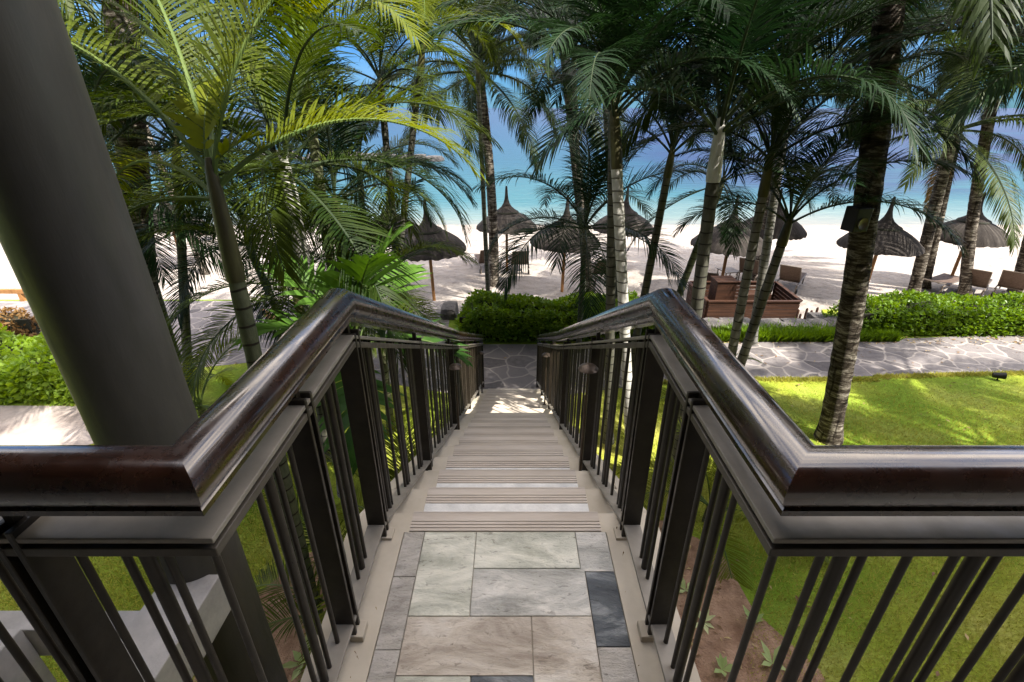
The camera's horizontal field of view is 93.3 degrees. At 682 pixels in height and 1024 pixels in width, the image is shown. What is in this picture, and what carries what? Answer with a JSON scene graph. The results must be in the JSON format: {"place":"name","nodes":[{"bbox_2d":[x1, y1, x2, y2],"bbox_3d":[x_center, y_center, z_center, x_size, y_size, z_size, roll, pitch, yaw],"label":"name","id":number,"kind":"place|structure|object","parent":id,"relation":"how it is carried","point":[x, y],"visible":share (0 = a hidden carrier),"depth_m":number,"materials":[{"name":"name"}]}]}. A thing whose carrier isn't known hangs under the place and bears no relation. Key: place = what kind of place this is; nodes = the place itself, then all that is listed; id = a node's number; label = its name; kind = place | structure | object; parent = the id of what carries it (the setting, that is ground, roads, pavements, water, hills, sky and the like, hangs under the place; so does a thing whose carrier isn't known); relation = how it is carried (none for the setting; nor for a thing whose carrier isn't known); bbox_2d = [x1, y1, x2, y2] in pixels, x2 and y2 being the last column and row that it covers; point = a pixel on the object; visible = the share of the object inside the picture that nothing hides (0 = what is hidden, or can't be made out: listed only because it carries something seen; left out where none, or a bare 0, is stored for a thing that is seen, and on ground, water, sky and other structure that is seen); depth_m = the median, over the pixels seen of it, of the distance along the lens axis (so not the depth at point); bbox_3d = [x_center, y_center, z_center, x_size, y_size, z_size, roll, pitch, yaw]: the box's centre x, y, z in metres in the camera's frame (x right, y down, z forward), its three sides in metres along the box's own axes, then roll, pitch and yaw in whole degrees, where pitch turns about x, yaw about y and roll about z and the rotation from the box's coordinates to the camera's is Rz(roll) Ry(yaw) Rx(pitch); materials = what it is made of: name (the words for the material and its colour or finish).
{"place":"outdoors","nodes":[
{"label":"outdoors","id":0,"kind":"place"},
{"bbox_2d":[0,405,92,444],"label":"side path","id":1,"kind":"structure","parent":0,"point":[42,425],"depth_m":7.89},
{"bbox_2d":[0,300,1023,681],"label":"lawn","id":2,"kind":"structure","parent":0,"point":[958,390],"depth_m":5.95,"materials":[{"name":"plant"}]},
{"bbox_2d":[0,323,74,406],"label":"bush","id":3,"kind":"object","parent":2,"relation":"on","point":[30,372],"visible":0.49,"depth_m":8.40,"materials":[{"name":"green plant"}]},
{"bbox_2d":[0,454,301,681],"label":"grass","id":4,"kind":"structure","parent":2,"relation":"on","point":[124,588],"depth_m":5.43,"materials":[{"name":"plant"}]},
{"bbox_2d":[57,0,287,144],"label":"palm","id":5,"kind":"object","parent":2,"relation":"on","point":[69,5],"visible":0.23,"depth_m":5.26,"materials":[{"name":"green plant"}]},
{"bbox_2d":[101,76,247,360],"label":"palm","id":6,"kind":"object","parent":2,"relation":"on","point":[152,261],"visible":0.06,"depth_m":8.23,"materials":[{"name":"green plant"}]},
{"bbox_2d":[86,309,275,431],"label":"palm","id":7,"kind":"object","parent":2,"relation":"on","point":[200,409],"visible":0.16,"depth_m":7.58,"materials":[{"name":"green plant"}]},
{"bbox_2d":[74,22,299,287],"bbox_3d":[-4.880,-0.914,6.172,4.103,5.711,4.075,0,26,0],"label":"palm","id":8,"kind":"object","parent":2,"relation":"on","point":[96,81],"visible":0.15,"depth_m":5.70,"materials":[{"name":"green plant"}]},
{"bbox_2d":[59,0,324,388],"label":"palm","id":9,"kind":"object","parent":2,"relation":"on","point":[113,133],"visible":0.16,"depth_m":6.64,"materials":[{"name":"green plant"}]},
{"bbox_2d":[101,0,320,298],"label":"palm","id":10,"kind":"object","parent":2,"relation":"on","point":[135,142],"visible":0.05,"depth_m":7.45,"materials":[{"name":"green plant"}]},
{"bbox_2d":[135,128,350,346],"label":"palm","id":11,"kind":"object","parent":2,"relation":"on","point":[190,279],"visible":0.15,"depth_m":7.25,"materials":[{"name":"green plant"}]},
{"bbox_2d":[139,0,378,212],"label":"palm","id":12,"kind":"object","parent":2,"relation":"on","point":[359,203],"visible":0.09,"depth_m":8.73,"materials":[{"name":"green plant"}]},
{"bbox_2d":[136,163,405,460],"bbox_3d":[-2.655,-0.066,6.234,2.774,4.100,2.984,5,26,10],"label":"palm","id":13,"kind":"object","parent":2,"relation":"on","point":[201,364],"visible":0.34,"depth_m":5.36,"materials":[{"name":"green plant"}]},
{"bbox_2d":[85,0,502,497],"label":"palm","id":14,"kind":"object","parent":2,"relation":"on","point":[299,244],"visible":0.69,"depth_m":4.30,"materials":[{"name":"green plant"}]},
{"bbox_2d":[121,0,482,425],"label":"palm","id":15,"kind":"object","parent":2,"relation":"on","point":[313,5],"visible":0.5,"depth_m":5.37,"materials":[{"name":"green plant"}]},
{"bbox_2d":[160,40,477,340],"bbox_3d":[-2.792,-1.519,7.791,3.956,5.369,3.628,-18,31,-33],"label":"palm","id":16,"kind":"object","parent":2,"relation":"on","point":[337,138],"visible":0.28,"depth_m":6.96,"materials":[{"name":"green plant"}]},
{"bbox_2d":[220,0,497,366],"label":"palm","id":17,"kind":"object","parent":2,"relation":"on","point":[380,54],"visible":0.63,"depth_m":7.27,"materials":[{"name":"green plant"}]},
{"bbox_2d":[274,177,478,432],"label":"palm","id":18,"kind":"object","parent":2,"relation":"on","point":[448,248],"visible":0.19,"depth_m":6.62,"materials":[{"name":"green plant"}]},
{"bbox_2d":[440,301,458,319],"bbox_3d":[-1.561,-0.736,12.086,0.430,0.377,0.681,0,26,0],"label":"boulder","id":19,"kind":"object","parent":2,"relation":"on","point":[449,310],"visible":0.91,"depth_m":11.85,"materials":[{"name":"stone"}]},
{"bbox_2d":[300,388,700,681],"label":"staircase","id":20,"kind":"structure","parent":2,"relation":"on","point":[500,556],"depth_m":1.84,"materials":[{"name":"stone"}]},
{"bbox_2d":[0,288,483,681],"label":"stair railing","id":21,"kind":"object","parent":20,"relation":"on","point":[201,482],"visible":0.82,"depth_m":1.02,"materials":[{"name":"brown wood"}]},
{"bbox_2d":[449,363,461,429],"bbox_3d":[-0.485,0.571,4.297,0.116,0.828,0.116,0,26,0],"label":"path light","id":22,"kind":"object","parent":20,"relation":"on","point":[455,366],"visible":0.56,"depth_m":4.21,"materials":[{"name":"black metal"}]},
{"bbox_2d":[478,351,483,392],"bbox_3d":[-0.500,0.543,7.927,0.116,0.828,0.116,0,26,0],"label":"path light","id":23,"kind":"object","parent":20,"relation":"on","point":[480,352],"visible":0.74,"depth_m":7.88,"materials":[{"name":"black metal"}]},
{"bbox_2d":[542,353,549,404],"bbox_3d":[0.440,0.528,6.364,0.116,0.828,0.116,0,26,0],"label":"path light","id":24,"kind":"object","parent":20,"relation":"on","point":[546,355],"visible":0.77,"depth_m":6.31,"materials":[{"name":"black metal"}]},
{"bbox_2d":[578,363,597,470],"bbox_3d":[0.425,0.503,2.864,0.116,0.828,0.116,0,26,0],"label":"path light","id":25,"kind":"object","parent":20,"relation":"on","point":[588,368],"visible":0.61,"depth_m":2.78,"materials":[{"name":"black metal"}]},
{"bbox_2d":[536,288,1023,681],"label":"stair railing","id":26,"kind":"object","parent":20,"relation":"on","point":[787,483],"visible":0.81,"depth_m":1.00,"materials":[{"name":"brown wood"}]},
{"bbox_2d":[193,520,825,681],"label":"soil bed","id":27,"kind":"object","parent":2,"relation":"on","point":[728,608],"visible":0.22,"depth_m":4.76,"materials":[{"name":"soil"}]},
{"bbox_2d":[64,0,488,634],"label":"palm","id":28,"kind":"object","parent":27,"relation":"on","point":[202,106],"visible":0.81,"depth_m":3.01,"materials":[{"name":"green plant"}]},
{"bbox_2d":[283,635,310,680],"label":"seedling","id":29,"kind":"object","parent":27,"relation":"on","point":[290,664],"visible":0.56,"depth_m":4.48,"materials":[{"name":"green plant"}]},
{"bbox_2d":[253,491,363,681],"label":"palm","id":30,"kind":"object","parent":27,"relation":"on","point":[279,596],"visible":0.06,"depth_m":4.45,"materials":[{"name":"green plant"}]},
{"bbox_2d":[229,221,472,474],"bbox_3d":[-1.528,0.650,5.162,2.051,3.737,2.148,22,33,38],"label":"palm","id":31,"kind":"object","parent":27,"relation":"on","point":[361,267],"visible":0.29,"depth_m":4.34,"materials":[{"name":"green plant"}]},
{"bbox_2d":[296,407,448,677],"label":"palm","id":32,"kind":"object","parent":27,"relation":"on","point":[391,470],"visible":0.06,"depth_m":5.52,"materials":[{"name":"green plant"}]},
{"bbox_2d":[680,578,689,592],"bbox_3d":[1.883,2.630,5.176,0.263,0.135,0.208,0,26,0],"label":"seedling","id":33,"kind":"object","parent":27,"relation":"on","point":[683,585],"visible":0.46,"depth_m":5.22,"materials":[{"name":"green plant"}]},
{"bbox_2d":[695,610,715,633],"bbox_3d":[1.932,2.792,4.843,0.204,0.133,0.266,22,33,37],"label":"seedling","id":34,"kind":"object","parent":27,"relation":"on","point":[708,618],"visible":0.49,"depth_m":4.85,"materials":[{"name":"green plant"}]},
{"bbox_2d":[610,410,829,592],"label":"palm","id":35,"kind":"object","parent":27,"relation":"on","point":[739,511],"visible":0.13,"depth_m":5.44,"materials":[{"name":"green plant"}]},
{"bbox_2d":[714,653,732,675],"bbox_3d":[1.945,2.994,4.419,0.196,0.138,0.243,13,29,26],"label":"seedling","id":36,"kind":"object","parent":27,"relation":"on","point":[722,662],"visible":0.94,"depth_m":4.46,"materials":[{"name":"green plant"}]},
{"bbox_2d":[743,605,764,622],"bbox_3d":[2.428,2.765,4.852,0.191,0.174,0.235,9,27,17],"label":"seedling","id":37,"kind":"object","parent":27,"relation":"on","point":[759,617],"visible":0.54,"depth_m":4.87,"materials":[{"name":"green plant"}]},
{"bbox_2d":[761,640,785,670],"bbox_3d":[2.437,2.945,4.491,0.235,0.164,0.271,11,28,22],"label":"seedling","id":38,"kind":"object","parent":27,"relation":"on","point":[766,655],"visible":0.63,"depth_m":4.54,"materials":[{"name":"green plant"}]},
{"bbox_2d":[454,287,654,342],"bbox_3d":[1.033,-0.672,11.066,4.788,1.090,1.657,0,26,0],"label":"hedge","id":39,"kind":"object","parent":2,"relation":"on","point":[489,316],"visible":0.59,"depth_m":10.60,"materials":[{"name":"green plant"}]},
{"bbox_2d":[472,0,687,298],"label":"palm","id":40,"kind":"object","parent":2,"relation":"on","point":[563,6],"visible":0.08,"depth_m":8.87,"materials":[{"name":"green plant"}]},
{"bbox_2d":[401,0,807,429],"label":"palm","id":41,"kind":"object","parent":2,"relation":"on","point":[590,69],"visible":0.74,"depth_m":4.65,"materials":[{"name":"green plant"}]},
{"bbox_2d":[215,335,1022,681],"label":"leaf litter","id":42,"kind":"object","parent":2,"relation":"on","point":[753,639],"visible":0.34,"depth_m":5.34,"materials":[{"name":"plant"}]},
{"bbox_2d":[434,0,815,444],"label":"palm","id":43,"kind":"object","parent":2,"relation":"on","point":[564,27],"visible":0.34,"depth_m":4.96,"materials":[{"name":"green plant"}]},
{"bbox_2d":[659,348,762,407],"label":"palm","id":44,"kind":"object","parent":2,"relation":"on","point":[663,396],"visible":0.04,"depth_m":7.95,"materials":[{"name":"green plant"}]},
{"bbox_2d":[702,317,836,329],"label":"stone wall","id":45,"kind":"structure","parent":2,"relation":"on","point":[708,321],"depth_m":11.33,"materials":[{"name":"stone"}]},
{"bbox_2d":[523,0,1023,474],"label":"palm","id":46,"kind":"object","parent":2,"relation":"on","point":[758,41],"visible":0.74,"depth_m":4.37,"materials":[{"name":"green plant"}]},
{"bbox_2d":[582,0,1023,444],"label":"palm","id":47,"kind":"object","parent":2,"relation":"on","point":[829,429],"visible":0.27,"depth_m":6.28,"materials":[{"name":"green plant"}]},
{"bbox_2d":[840,205,873,232],"bbox_3d":[4.406,-1.547,6.118,0.310,0.300,0.216,-5,26,-11],"label":"loudspeaker","id":48,"kind":"object","parent":47,"relation":"attached to","point":[856,218],"visible":0.98,"depth_m":6.05,"materials":[{"name":"black plastic"}]},
{"bbox_2d":[709,317,910,341],"bbox_3d":[6.623,-0.239,10.965,4.461,0.286,1.264,0,26,0],"label":"ground cover","id":49,"kind":"object","parent":2,"relation":"on","point":[797,333],"visible":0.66,"depth_m":10.73,"materials":[{"name":"green plant"}]},
{"bbox_2d":[622,0,998,355],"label":"palm","id":50,"kind":"object","parent":2,"relation":"on","point":[777,115],"visible":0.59,"depth_m":5.68,"materials":[{"name":"green plant"}]},
{"bbox_2d":[806,312,836,318],"bbox_3d":[7.990,-0.415,12.237,1.030,0.565,0.666,0,26,0],"label":"boulder","id":51,"kind":"object","parent":2,"relation":"on","point":[809,315],"visible":0.12,"depth_m":12.20,"materials":[{"name":"stone"}]},
{"bbox_2d":[671,93,976,365],"bbox_3d":[3.701,-0.805,6.883,3.251,4.877,3.357,0,26,0],"label":"palm","id":52,"kind":"object","parent":2,"relation":"on","point":[810,166],"visible":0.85,"depth_m":6.20,"materials":[{"name":"green plant"}]},
{"bbox_2d":[663,368,1023,384],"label":"grass","id":53,"kind":"structure","parent":2,"relation":"on","point":[876,377],"depth_m":9.32,"materials":[{"name":"plant"}]},
{"bbox_2d":[786,0,1023,138],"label":"palm","id":54,"kind":"object","parent":2,"relation":"on","point":[962,113],"visible":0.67,"depth_m":4.46,"materials":[{"name":"green plant"}]},
{"bbox_2d":[822,288,1023,337],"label":"hedge","id":55,"kind":"object","parent":2,"relation":"on","point":[933,313],"visible":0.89,"depth_m":10.93,"materials":[{"name":"green plant"}]},
{"bbox_2d":[992,372,1006,379],"bbox_3d":[9.274,0.676,9.212,0.199,0.204,0.130,14,29,27],"label":"lawn spotlight","id":56,"kind":"object","parent":2,"relation":"on","point":[1000,375],"visible":1,"depth_m":9.17,"materials":[{"name":"black plastic"}]},
{"bbox_3d":[6.000,-1.308,-4.187,32.600,15.400,11.600,0,26,0],"label":"building","id":57,"kind":"object","parent":2,"relation":"on","visible":0},
{"bbox_2d":[0,575,230,681],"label":"balcony frame","id":58,"kind":"object","parent":57,"relation":"attached to","point":[208,595],"visible":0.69,"depth_m":2.31,"materials":[{"name":"concrete"}]},
{"bbox_2d":[0,0,287,681],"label":"round column","id":59,"kind":"structure","parent":58,"relation":"on","point":[70,244],"depth_m":1.82,"materials":[{"name":"metal"}]},
{"bbox_2d":[0,225,1023,318],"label":"beach","id":60,"kind":"structure","parent":0,"point":[817,254],"depth_m":18.94,"materials":[{"name":"sand"}]},
{"bbox_2d":[0,289,26,300],"bbox_3d":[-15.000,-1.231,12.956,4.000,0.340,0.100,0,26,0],"label":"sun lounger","id":61,"kind":"object","parent":60,"relation":"on","point":[20,294],"visible":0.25,"depth_m":12.87,"materials":[{"name":"wood"}]},
{"bbox_2d":[61,6,210,274],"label":"palm","id":62,"kind":"object","parent":60,"relation":"on","point":[205,272],"visible":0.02,"depth_m":16.27,"materials":[{"name":"green plant"}]},
{"bbox_2d":[153,186,203,243],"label":"thatched umbrella","id":63,"kind":"object","parent":60,"relation":"on","point":[164,217],"visible":0.09,"depth_m":17.86,"materials":[{"name":"wicker"}]},
{"bbox_2d":[247,64,462,260],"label":"palm","id":64,"kind":"object","parent":60,"relation":"on","point":[405,143],"visible":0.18,"depth_m":10.11,"materials":[{"name":"green plant"}]},
{"bbox_2d":[377,190,416,236],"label":"thatched umbrella","id":65,"kind":"object","parent":60,"relation":"on","point":[406,230],"visible":0.07,"depth_m":16.04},
{"bbox_2d":[391,199,466,300],"bbox_3d":[-2.503,-2.520,14.769,2.258,3.564,2.271,22,35,38],"label":"thatched umbrella","id":66,"kind":"object","parent":60,"relation":"on","point":[438,234],"visible":0.61,"depth_m":14.03,"materials":[{"name":"wicker"}]},
{"bbox_2d":[354,0,568,290],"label":"palm","id":67,"kind":"object","parent":60,"relation":"on","point":[462,38],"visible":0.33,"depth_m":10.60,"materials":[{"name":"green plant"}]},
{"bbox_2d":[369,2,583,286],"bbox_3d":[-1.024,-6.057,14.929,6.652,9.161,6.248,0,26,0],"label":"palm","id":68,"kind":"object","parent":60,"relation":"on","point":[491,205],"visible":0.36,"depth_m":13.73,"materials":[{"name":"green plant"}]},
{"bbox_2d":[474,250,488,273],"bbox_3d":[-1.043,-3.311,18.875,0.680,0.968,1.779,-5,26,-11],"label":"sun lounger","id":69,"kind":"object","parent":60,"relation":"on","point":[479,258],"visible":0.48,"depth_m":18.36,"materials":[{"name":"brown fabric"}]},
{"bbox_2d":[476,186,536,270],"bbox_3d":[-0.196,-3.947,18.104,2.267,3.564,2.273,-2,24,-4],"label":"thatched umbrella","id":70,"kind":"object","parent":60,"relation":"on","point":[506,212],"visible":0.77,"depth_m":17.38,"materials":[{"name":"wicker"}]},
{"bbox_2d":[508,251,529,274],"bbox_3d":[0.239,-3.239,18.706,0.680,0.968,1.779,-3,26,-5],"label":"sun lounger","id":71,"kind":"object","parent":60,"relation":"on","point":[518,260],"visible":0.45,"depth_m":18.19,"materials":[{"name":"brown fabric"}]},
{"bbox_2d":[471,0,590,288],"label":"palm","id":72,"kind":"object","parent":60,"relation":"on","point":[504,29],"visible":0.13,"depth_m":10.58,"materials":[{"name":"green plant"}]},
{"bbox_2d":[435,0,664,291],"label":"palm","id":73,"kind":"object","parent":60,"relation":"on","point":[516,53],"visible":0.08,"depth_m":12.57,"materials":[{"name":"green plant"}]},
{"bbox_2d":[530,200,600,291],"bbox_3d":[1.702,-2.894,15.643,2.268,3.564,2.264,20,32,34],"label":"thatched umbrella","id":74,"kind":"object","parent":60,"relation":"on","point":[562,275],"visible":0.3,"depth_m":14.83,"materials":[{"name":"wicker"}]},
{"bbox_2d":[593,187,653,236],"bbox_3d":[4.087,-3.854,17.891,2.265,3.564,2.263,-3,26,-8],"label":"thatched umbrella","id":75,"kind":"object","parent":60,"relation":"on","point":[629,211],"visible":0.49,"depth_m":17.20,"materials":[{"name":"wicker"}]},
{"bbox_2d":[690,198,762,275],"bbox_3d":[6.780,-2.733,15.265,2.254,3.564,2.263,17,31,31],"label":"thatched umbrella","id":76,"kind":"object","parent":60,"relation":"on","point":[716,248],"visible":0.3,"depth_m":14.42,"materials":[{"name":"wicker"}]},
{"bbox_2d":[717,267,740,280],"bbox_3d":[7.792,-2.376,17.446,0.600,0.390,0.600,-4,26,-9],"label":"side table","id":77,"kind":"object","parent":60,"relation":"on","point":[729,270],"visible":0.81,"depth_m":17.30,"materials":[{"name":"white"}]},
{"bbox_2d":[686,276,802,318],"bbox_3d":[6.761,-1.359,14.149,2.782,1.130,1.760,0,26,0],"label":"wooden enclosure","id":78,"kind":"object","parent":60,"relation":"on","point":[720,298],"visible":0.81,"depth_m":13.56,"materials":[{"name":"wood"}]},
{"bbox_2d":[735,257,758,280],"bbox_3d":[8.648,-2.701,17.452,0.680,0.968,1.779,17,31,31],"label":"sun lounger","id":79,"kind":"object","parent":60,"relation":"on","point":[742,262],"visible":0.34,"depth_m":16.93,"materials":[{"name":"brown fabric"}]},
{"bbox_2d":[745,188,806,239],"bbox_3d":[9.339,-3.701,17.535,2.267,3.564,2.269,-5,27,-11],"label":"thatched umbrella","id":80,"kind":"object","parent":60,"relation":"on","point":[798,231],"visible":0.29,"depth_m":16.63,"materials":[{"name":"wicker"}]},
{"bbox_2d":[777,264,806,293],"bbox_3d":[9.591,-2.301,16.515,0.680,0.968,1.779,19,32,34],"label":"sun lounger","id":81,"kind":"object","parent":60,"relation":"on","point":[792,274],"visible":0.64,"depth_m":16.02,"materials":[{"name":"brown fabric"}]},
{"bbox_2d":[683,6,917,280],"bbox_3d":[8.352,-6.660,15.377,6.484,9.940,6.816,8,27,16],"label":"palm","id":82,"kind":"object","parent":60,"relation":"on","point":[905,84],"visible":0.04,"depth_m":15.61,"materials":[{"name":"green plant"}]},
{"bbox_2d":[836,197,924,281],"bbox_3d":[11.411,-2.690,15.162,2.272,3.564,2.270,14,29,28],"label":"thatched umbrella","id":83,"kind":"object","parent":60,"relation":"on","point":[893,238],"visible":0.71,"depth_m":14.29,"materials":[{"name":"wicker"}]},
{"bbox_2d":[786,0,1023,56],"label":"palm","id":84,"kind":"object","parent":60,"relation":"on","point":[913,18],"visible":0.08,"depth_m":9.57,"materials":[{"name":"green plant"}]},
{"bbox_2d":[825,0,1023,289],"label":"palm","id":85,"kind":"object","parent":60,"relation":"on","point":[926,284],"visible":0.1,"depth_m":14.70,"materials":[{"name":"green plant"}]},
{"bbox_2d":[833,21,1023,295],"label":"palm","id":86,"kind":"object","parent":60,"relation":"on","point":[935,192],"visible":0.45,"depth_m":12.80,"materials":[{"name":"green plant"}]},
{"bbox_2d":[841,3,1022,296],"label":"palm","id":87,"kind":"object","parent":60,"relation":"on","point":[970,234],"visible":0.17,"depth_m":14.28,"materials":[{"name":"green plant"}]},
{"bbox_2d":[923,273,958,294],"bbox_3d":[14.483,-1.979,16.346,2.047,0.522,0.680,-14,29,-27],"label":"sun lounger","id":88,"kind":"object","parent":60,"relation":"on","point":[946,279],"visible":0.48,"depth_m":16.34,"materials":[{"name":"brown fabric"}]},
{"bbox_2d":[908,19,1023,292],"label":"palm","id":89,"kind":"object","parent":60,"relation":"on","point":[1019,266],"visible":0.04,"depth_m":15.67,"materials":[{"name":"green plant"}]},
{"bbox_2d":[955,268,992,297],"bbox_3d":[15.374,-2.063,15.962,1.779,0.968,0.680,-21,33,-37],"label":"sun lounger","id":90,"kind":"object","parent":60,"relation":"on","point":[981,279],"visible":0.66,"depth_m":15.45,"materials":[{"name":"brown fabric"}]},
{"bbox_2d":[940,192,1008,285],"bbox_3d":[15.251,-3.189,16.333,2.262,3.564,2.266,-8,27,-14],"label":"thatched umbrella","id":91,"kind":"object","parent":60,"relation":"on","point":[989,235],"visible":0.47,"depth_m":15.56,"materials":[{"name":"wicker"}]},
{"bbox_2d":[990,270,1023,296],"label":"sun lounger","id":92,"kind":"object","parent":60,"relation":"on","point":[1014,280],"visible":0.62,"depth_m":15.32,"materials":[{"name":"brown fabric"}]},
{"bbox_2d":[0,301,1023,392],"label":"path","id":93,"kind":"structure","parent":0,"point":[517,368],"depth_m":10.12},
{"bbox_2d":[0,305,40,338],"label":"bush","id":94,"kind":"object","parent":93,"relation":"on","point":[25,323],"visible":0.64,"depth_m":10.65,"materials":[{"name":"plant"}]},
{"bbox_2d":[373,0,527,337],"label":"palm","id":95,"kind":"object","parent":93,"relation":"on","point":[412,135],"visible":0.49,"depth_m":8.48,"materials":[{"name":"green plant"}]},
{"bbox_2d":[471,92,729,352],"bbox_3d":[1.349,-1.885,9.007,4.310,4.961,4.167,-20,32,-35],"label":"palm","id":96,"kind":"object","parent":93,"relation":"on","point":[592,182],"visible":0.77,"depth_m":8.13,"materials":[{"name":"green plant"}]},
{"bbox_2d":[546,1,808,373],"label":"palm","id":97,"kind":"object","parent":93,"relation":"on","point":[675,111],"visible":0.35,"depth_m":7.25,"materials":[{"name":"green plant"}]},
{"bbox_2d":[626,98,843,295],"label":"palm","id":98,"kind":"object","parent":93,"relation":"on","point":[728,227],"visible":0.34,"depth_m":8.52,"materials":[{"name":"green plant"}]},
{"bbox_2d":[660,0,872,345],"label":"palm","id":99,"kind":"object","parent":93,"relation":"on","point":[767,242],"visible":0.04,"depth_m":9.64,"materials":[{"name":"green plant"}]},
{"bbox_2d":[70,0,1023,107],"label":"sky","id":100,"kind":"structure","parent":0,"point":[363,65],"materials":[{"name":"blue"}]},
{"bbox_2d":[106,108,1023,224],"bbox_3d":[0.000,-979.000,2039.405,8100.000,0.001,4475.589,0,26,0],"label":"sea","id":101,"kind":"structure","parent":0,"point":[522,198],"depth_m":46.73,"materials":[{"name":"liquid"}]},
{"bbox_2d":[257,151,443,161],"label":"reef rocks","id":102,"kind":"object","parent":101,"relation":"in","point":[441,158],"visible":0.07,"depth_m":61.84,"materials":[{"name":"stone"}]},
{"bbox_2d":[592,260,605,285],"bbox_3d":[3.096,-2.690,17.420,0.680,0.968,1.779,-4,26,-7],"label":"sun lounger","id":103,"kind":"object","parent":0,"point":[597,270],"visible":0.09,"depth_m":16.85,"materials":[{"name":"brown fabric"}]},
{"bbox_2d":[707,272,718,280],"bbox_3d":[6.364,-2.042,15.904,0.680,0.968,1.779,9,27,18],"label":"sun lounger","id":104,"kind":"object","parent":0,"point":[711,274],"visible":0.03,"depth_m":15.00,"materials":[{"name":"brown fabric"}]}
]}

